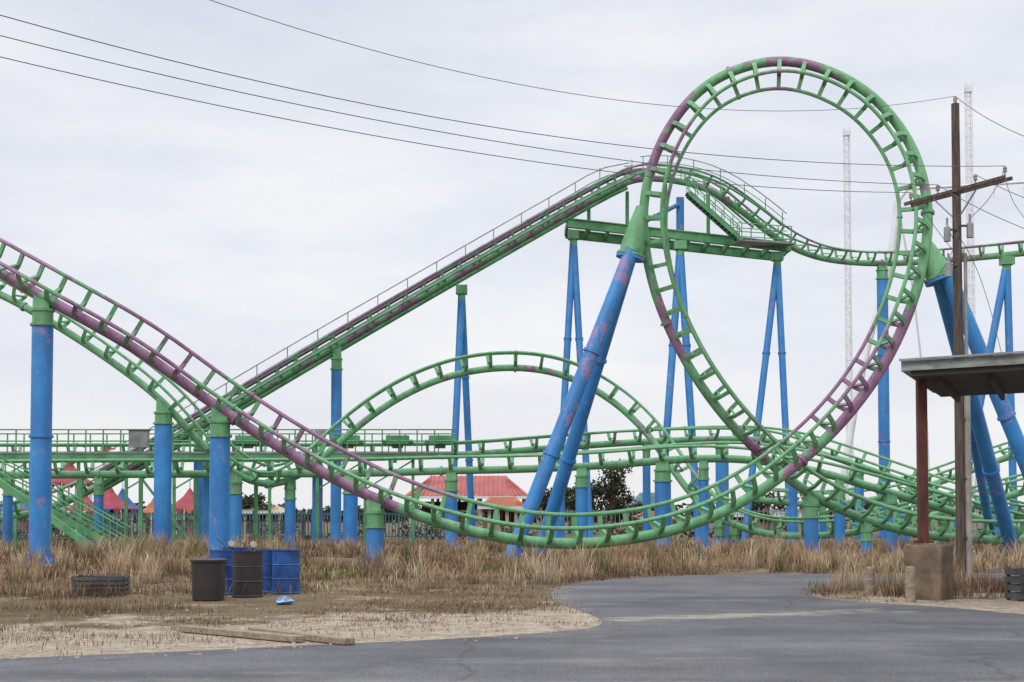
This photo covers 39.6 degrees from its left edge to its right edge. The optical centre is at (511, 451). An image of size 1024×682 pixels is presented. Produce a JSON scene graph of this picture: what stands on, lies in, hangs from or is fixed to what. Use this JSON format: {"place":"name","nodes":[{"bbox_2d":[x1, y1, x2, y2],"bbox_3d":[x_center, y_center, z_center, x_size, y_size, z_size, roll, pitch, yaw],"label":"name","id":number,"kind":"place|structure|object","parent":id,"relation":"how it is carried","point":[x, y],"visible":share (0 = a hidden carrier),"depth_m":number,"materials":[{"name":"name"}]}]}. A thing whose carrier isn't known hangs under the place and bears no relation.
{"place":"outdoors","nodes":[
{"label":"outdoors","id":0,"kind":"place"},
{"bbox_2d":[0,501,64,531],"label":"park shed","id":1,"kind":"structure","parent":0,"point":[21,519],"depth_m":128.05,"materials":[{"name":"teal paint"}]},
{"bbox_2d":[0,573,1023,681],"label":"road","id":2,"kind":"structure","parent":0,"point":[738,628],"depth_m":16.65,"materials":[{"name":"grey asphalt"}]},
{"bbox_2d":[0,514,1023,658],"bbox_3d":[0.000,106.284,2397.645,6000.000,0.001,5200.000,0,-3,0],"label":"ground","id":3,"kind":"structure","parent":0,"point":[960,601],"depth_m":22.68,"materials":[{"name":"beige soil"}]},
{"bbox_2d":[0,483,28,533],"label":"carnival tent","id":4,"kind":"object","parent":3,"relation":"on","point":[24,507],"visible":0.16,"depth_m":114.85,"materials":[{"name":"blue fabric"}]},
{"bbox_2d":[51,463,92,533],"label":"carnival tent","id":5,"kind":"object","parent":3,"relation":"on","point":[60,482],"visible":0.28,"depth_m":117.35,"materials":[{"name":"red fabric"}]},
{"bbox_2d":[63,482,104,534],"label":"carnival tent","id":6,"kind":"object","parent":3,"relation":"on","point":[88,500],"visible":0.16,"depth_m":109.19,"materials":[{"name":"red fabric"}]},
{"bbox_2d":[71,574,129,594],"bbox_3d":[-8.193,2.649,28.344,1.030,0.380,0.730,0,-3,-6],"label":"wooden crate","id":7,"kind":"object","parent":3,"relation":"on","point":[122,579],"visible":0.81,"depth_m":28.01,"materials":[{"name":"wood"}]},
{"bbox_2d":[86,488,134,533],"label":"carnival tent","id":8,"kind":"object","parent":3,"relation":"on","point":[113,500],"visible":0.34,"depth_m":111.16,"materials":[{"name":"red fabric"}]},
{"bbox_2d":[105,481,138,533],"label":"carnival tent","id":9,"kind":"object","parent":3,"relation":"on","point":[130,502],"visible":0.24,"depth_m":113.63,"materials":[{"name":"blue fabric"}]},
{"bbox_2d":[143,497,153,533],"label":"carnival tent","id":10,"kind":"object","parent":3,"relation":"on","point":[149,507],"visible":0.22,"depth_m":115.18,"materials":[{"name":"orange fabric"}]},
{"bbox_2d":[171,480,192,534],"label":"carnival tent","id":11,"kind":"object","parent":3,"relation":"on","point":[184,502],"visible":0.33,"depth_m":109.02,"materials":[{"name":"red fabric"}]},
{"bbox_2d":[0,517,363,541],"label":"picket fence","id":12,"kind":"object","parent":3,"relation":"on","point":[251,520],"visible":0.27,"depth_m":81.84,"materials":[{"name":"metal"}]},
{"bbox_2d":[190,558,226,600],"bbox_3d":[-5.633,2.369,26.393,0.680,0.770,0.680,0,-3,0],"label":"trash bin","id":13,"kind":"object","parent":3,"relation":"on","point":[208,579],"visible":1,"depth_m":26.13,"materials":[{"name":"black paint"}]},
{"bbox_2d":[0,510,444,539],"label":"picket fence","id":14,"kind":"object","parent":3,"relation":"on","point":[278,514],"visible":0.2,"depth_m":87.83,"materials":[{"name":"teal paint"}]},
{"bbox_2d":[209,550,238,594],"bbox_3d":[-5.745,2.399,28.355,0.597,0.880,0.597,0,-3,0],"label":"oil drum","id":15,"kind":"object","parent":3,"relation":"on","point":[227,554],"visible":0.39,"depth_m":28.11,"materials":[{"name":"blue paint"}]},
{"bbox_2d":[217,539,234,549],"bbox_3d":[-5.717,1.872,28.401,0.375,0.287,0.159,0,-3,0],"label":"work lamp","id":16,"kind":"object","parent":15,"relation":"on","point":[231,543],"visible":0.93,"depth_m":28.38,"materials":[{"name":"metal"}]},
{"bbox_2d":[222,547,249,550],"bbox_3d":[-5.949,2.498,30.630,0.597,0.880,0.597,0,-3,0],"label":"oil drum","id":17,"kind":"object","parent":3,"relation":"on","point":[239,548],"visible":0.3,"depth_m":30.46,"materials":[{"name":"blue paint"}]},
{"bbox_2d":[179,625,304,642],"bbox_3d":[-3.544,2.359,18.488,2.476,0.080,0.160,-2,-3,42],"label":"wooden plank","id":18,"kind":"object","parent":3,"relation":"on","point":[251,634],"visible":1,"depth_m":18.31,"materials":[{"name":"brown wood"}]},
{"bbox_2d":[232,551,262,597],"bbox_3d":[-5.107,2.361,27.481,0.597,0.880,0.597,0,-3,0],"label":"oil drum","id":19,"kind":"object","parent":3,"relation":"on","point":[247,566],"visible":0.98,"depth_m":27.24,"materials":[{"name":"black paint"}]},
{"bbox_2d":[238,539,256,551],"bbox_3d":[-5.115,1.832,27.527,0.375,0.287,0.159,0,-3,0],"label":"work lamp","id":20,"kind":"object","parent":19,"relation":"on","point":[253,544],"visible":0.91,"depth_m":27.51,"materials":[{"name":"metal"}]},
{"bbox_2d":[242,492,274,519],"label":"tree","id":21,"kind":"object","parent":3,"relation":"on","point":[247,502],"visible":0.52,"depth_m":119.22,"materials":[{"name":"green plant"}]},
{"bbox_2d":[242,504,284,532],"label":"park shed","id":22,"kind":"structure","parent":3,"relation":"on","point":[276,508],"depth_m":118.58,"materials":[{"name":"white paint"}]},
{"bbox_2d":[255,549,282,592],"bbox_3d":[-4.950,2.426,28.970,0.577,0.880,0.577,0,-3,0],"label":"oil drum","id":23,"kind":"object","parent":3,"relation":"on","point":[267,568],"visible":0.34,"depth_m":28.70,"materials":[{"name":"blue paint"}]},
{"bbox_2d":[275,595,294,604],"bbox_3d":[-4.007,2.613,25.140,0.362,0.173,0.316,0,-3,0],"label":"plastic bag","id":24,"kind":"object","parent":3,"relation":"on","point":[283,600],"visible":1,"depth_m":25.09,"materials":[{"name":"blue plastic"}]},
{"bbox_2d":[271,549,300,593],"bbox_3d":[-4.553,2.412,28.659,0.597,0.880,0.597,0,-3,0],"label":"oil drum","id":25,"kind":"object","parent":3,"relation":"on","point":[285,564],"visible":0.97,"depth_m":28.42,"materials":[{"name":"blue paint"}]},
{"bbox_2d":[248,627,354,644],"bbox_3d":[-2.723,2.345,18.178,0.160,0.080,2.289,2,-3,-41],"label":"wooden plank","id":26,"kind":"object","parent":3,"relation":"on","point":[332,639],"visible":0.72,"depth_m":17.75,"materials":[{"name":"brown wood"}]},
{"bbox_2d":[0,606,615,660],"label":"gravel","id":27,"kind":"structure","parent":3,"relation":"on","point":[77,656],"depth_m":19.42,"materials":[{"name":"beige gravel"}]},
{"bbox_2d":[377,493,400,532],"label":"tree","id":28,"kind":"object","parent":3,"relation":"on","point":[387,511],"visible":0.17,"depth_m":121.73,"materials":[{"name":"green plant"}]},
{"bbox_2d":[405,475,527,536],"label":"picnic pavilion","id":29,"kind":"structure","parent":3,"relation":"on","point":[486,487],"depth_m":101.67,"materials":[{"name":"red metal"}]},
{"bbox_2d":[0,566,948,656],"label":"weeds","id":30,"kind":"object","parent":3,"relation":"on","point":[81,605],"visible":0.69,"depth_m":23.89,"materials":[{"name":"brown plant"}]},
{"bbox_2d":[478,496,523,531],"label":"food stand","id":31,"kind":"object","parent":3,"relation":"on","point":[513,502],"visible":0.47,"depth_m":96.61,"materials":[{"name":"orange fabric"}]},
{"bbox_2d":[1,512,1016,540],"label":"scrub bushes","id":32,"kind":"object","parent":3,"relation":"on","point":[620,532],"visible":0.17,"depth_m":89.89,"materials":[{"name":"green plant"}]},
{"bbox_2d":[0,56,1023,565],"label":"roller coaster","id":33,"kind":"object","parent":3,"relation":"on","point":[218,474],"visible":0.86,"depth_m":61.77,"materials":[{"name":"paint"}]},
{"bbox_2d":[0,527,1023,599],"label":"tall dry grass","id":34,"kind":"structure","parent":3,"relation":"on","point":[637,566],"depth_m":38.62,"materials":[{"name":"brown plant"}]},
{"bbox_2d":[2,494,1023,522],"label":"distant treeline","id":35,"kind":"object","parent":3,"relation":"on","point":[361,510],"visible":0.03,"depth_m":254.98,"materials":[{"name":"green plant"}]},
{"bbox_2d":[539,487,571,510],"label":"tree","id":36,"kind":"object","parent":3,"relation":"on","point":[544,502],"visible":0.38,"depth_m":117.13,"materials":[{"name":"green plant"}]},
{"bbox_2d":[548,486,575,533],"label":"tree","id":37,"kind":"object","parent":3,"relation":"on","point":[570,503],"visible":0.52,"depth_m":109.38,"materials":[{"name":"green plant"}]},
{"bbox_2d":[572,480,614,521],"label":"tree","id":38,"kind":"object","parent":3,"relation":"on","point":[596,507],"visible":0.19,"depth_m":115.28,"materials":[{"name":"green plant"}]},
{"bbox_2d":[591,458,633,533],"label":"tree","id":39,"kind":"object","parent":3,"relation":"on","point":[615,484],"visible":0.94,"depth_m":111.32,"materials":[{"name":"green plant"}]},
{"bbox_2d":[608,494,642,532],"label":"tree","id":40,"kind":"object","parent":3,"relation":"on","point":[619,504],"visible":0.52,"depth_m":117.82,"materials":[{"name":"green plant"}]},
{"bbox_2d":[629,492,654,510],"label":"ticket booth","id":41,"kind":"object","parent":3,"relation":"on","point":[638,497],"visible":0.12,"depth_m":121.83,"materials":[{"name":"teal paint"}]},
{"bbox_2d":[457,507,1023,536],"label":"picket fence","id":42,"kind":"object","parent":3,"relation":"on","point":[758,511],"visible":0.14,"depth_m":97.84,"materials":[{"name":"wood"}]},
{"bbox_2d":[743,491,785,530],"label":"tree","id":43,"kind":"object","parent":3,"relation":"on","point":[755,506],"visible":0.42,"depth_m":124.09,"materials":[{"name":"green plant"}]},
{"bbox_2d":[831,503,871,522],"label":"tree","id":44,"kind":"object","parent":3,"relation":"on","point":[866,506],"visible":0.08,"depth_m":126.47,"materials":[{"name":"green plant"}]},
{"bbox_2d":[865,567,874,594],"bbox_3d":[7.139,2.565,28.348,0.197,0.552,0.197,-2,-4,45],"label":"wooden bollard","id":45,"kind":"object","parent":3,"relation":"on","point":[870,577],"visible":0.95,"depth_m":28.27,"materials":[{"name":"brown wood"}]},
{"bbox_2d":[905,566,915,601],"bbox_3d":[7.246,2.407,25.879,0.197,0.652,0.197,2,-4,-45],"label":"wooden bollard","id":46,"kind":"object","parent":3,"relation":"on","point":[910,583],"visible":1,"depth_m":25.80,"materials":[{"name":"brown wood"}]},
{"bbox_2d":[911,494,951,530],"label":"tree","id":47,"kind":"object","parent":3,"relation":"on","point":[931,509],"visible":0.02,"depth_m":124.05,"materials":[{"name":"green plant"}]},
{"bbox_2d":[904,96,1012,577],"bbox_3d":[11.307,-2.874,36.129,0.644,12.495,3.216,2,-3,-36],"label":"utility pole","id":48,"kind":"object","parent":3,"relation":"on","point":[963,479],"visible":0.94,"depth_m":36.04,"materials":[{"name":"brown wood"}]},
{"bbox_2d":[0,0,1023,351],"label":"power lines","id":49,"kind":"object","parent":48,"relation":"attached to","point":[526,132],"visible":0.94,"depth_m":29.61,"materials":[{"name":"metal"}]},
{"bbox_2d":[899,351,1023,600],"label":"entrance canopy","id":50,"kind":"object","parent":3,"relation":"on","point":[999,374],"visible":0.91,"depth_m":26.58,"materials":[{"name":"metal"}]},
{"bbox_2d":[1004,567,1023,600],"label":"wooden crate","id":51,"kind":"object","parent":3,"relation":"on","point":[1009,580],"visible":1,"depth_m":26.29,"materials":[{"name":"wood"}]},
{"bbox_2d":[0,0,1023,513],"label":"sky","id":52,"kind":"structure","parent":0,"point":[239,235],"materials":[{"name":"white"}]},
{"bbox_2d":[631,512,682,533],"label":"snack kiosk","id":53,"kind":"object","parent":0,"point":[674,521],"visible":0.06,"depth_m":108.64,"materials":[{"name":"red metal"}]},
{"bbox_2d":[729,508,818,531],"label":"park shed","id":54,"kind":"structure","parent":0,"point":[761,524],"depth_m":130.57,"materials":[{"name":"metal"}]},
{"bbox_2d":[843,127,853,524],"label":"drop tower","id":55,"kind":"structure","parent":0,"point":[846,133],"depth_m":211.33,"materials":[{"name":"grey metal"}]},
{"bbox_2d":[964,82,980,524],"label":"drop tower","id":56,"kind":"structure","parent":0,"point":[968,89],"depth_m":216.79,"materials":[{"name":"grey metal"}]}
]}

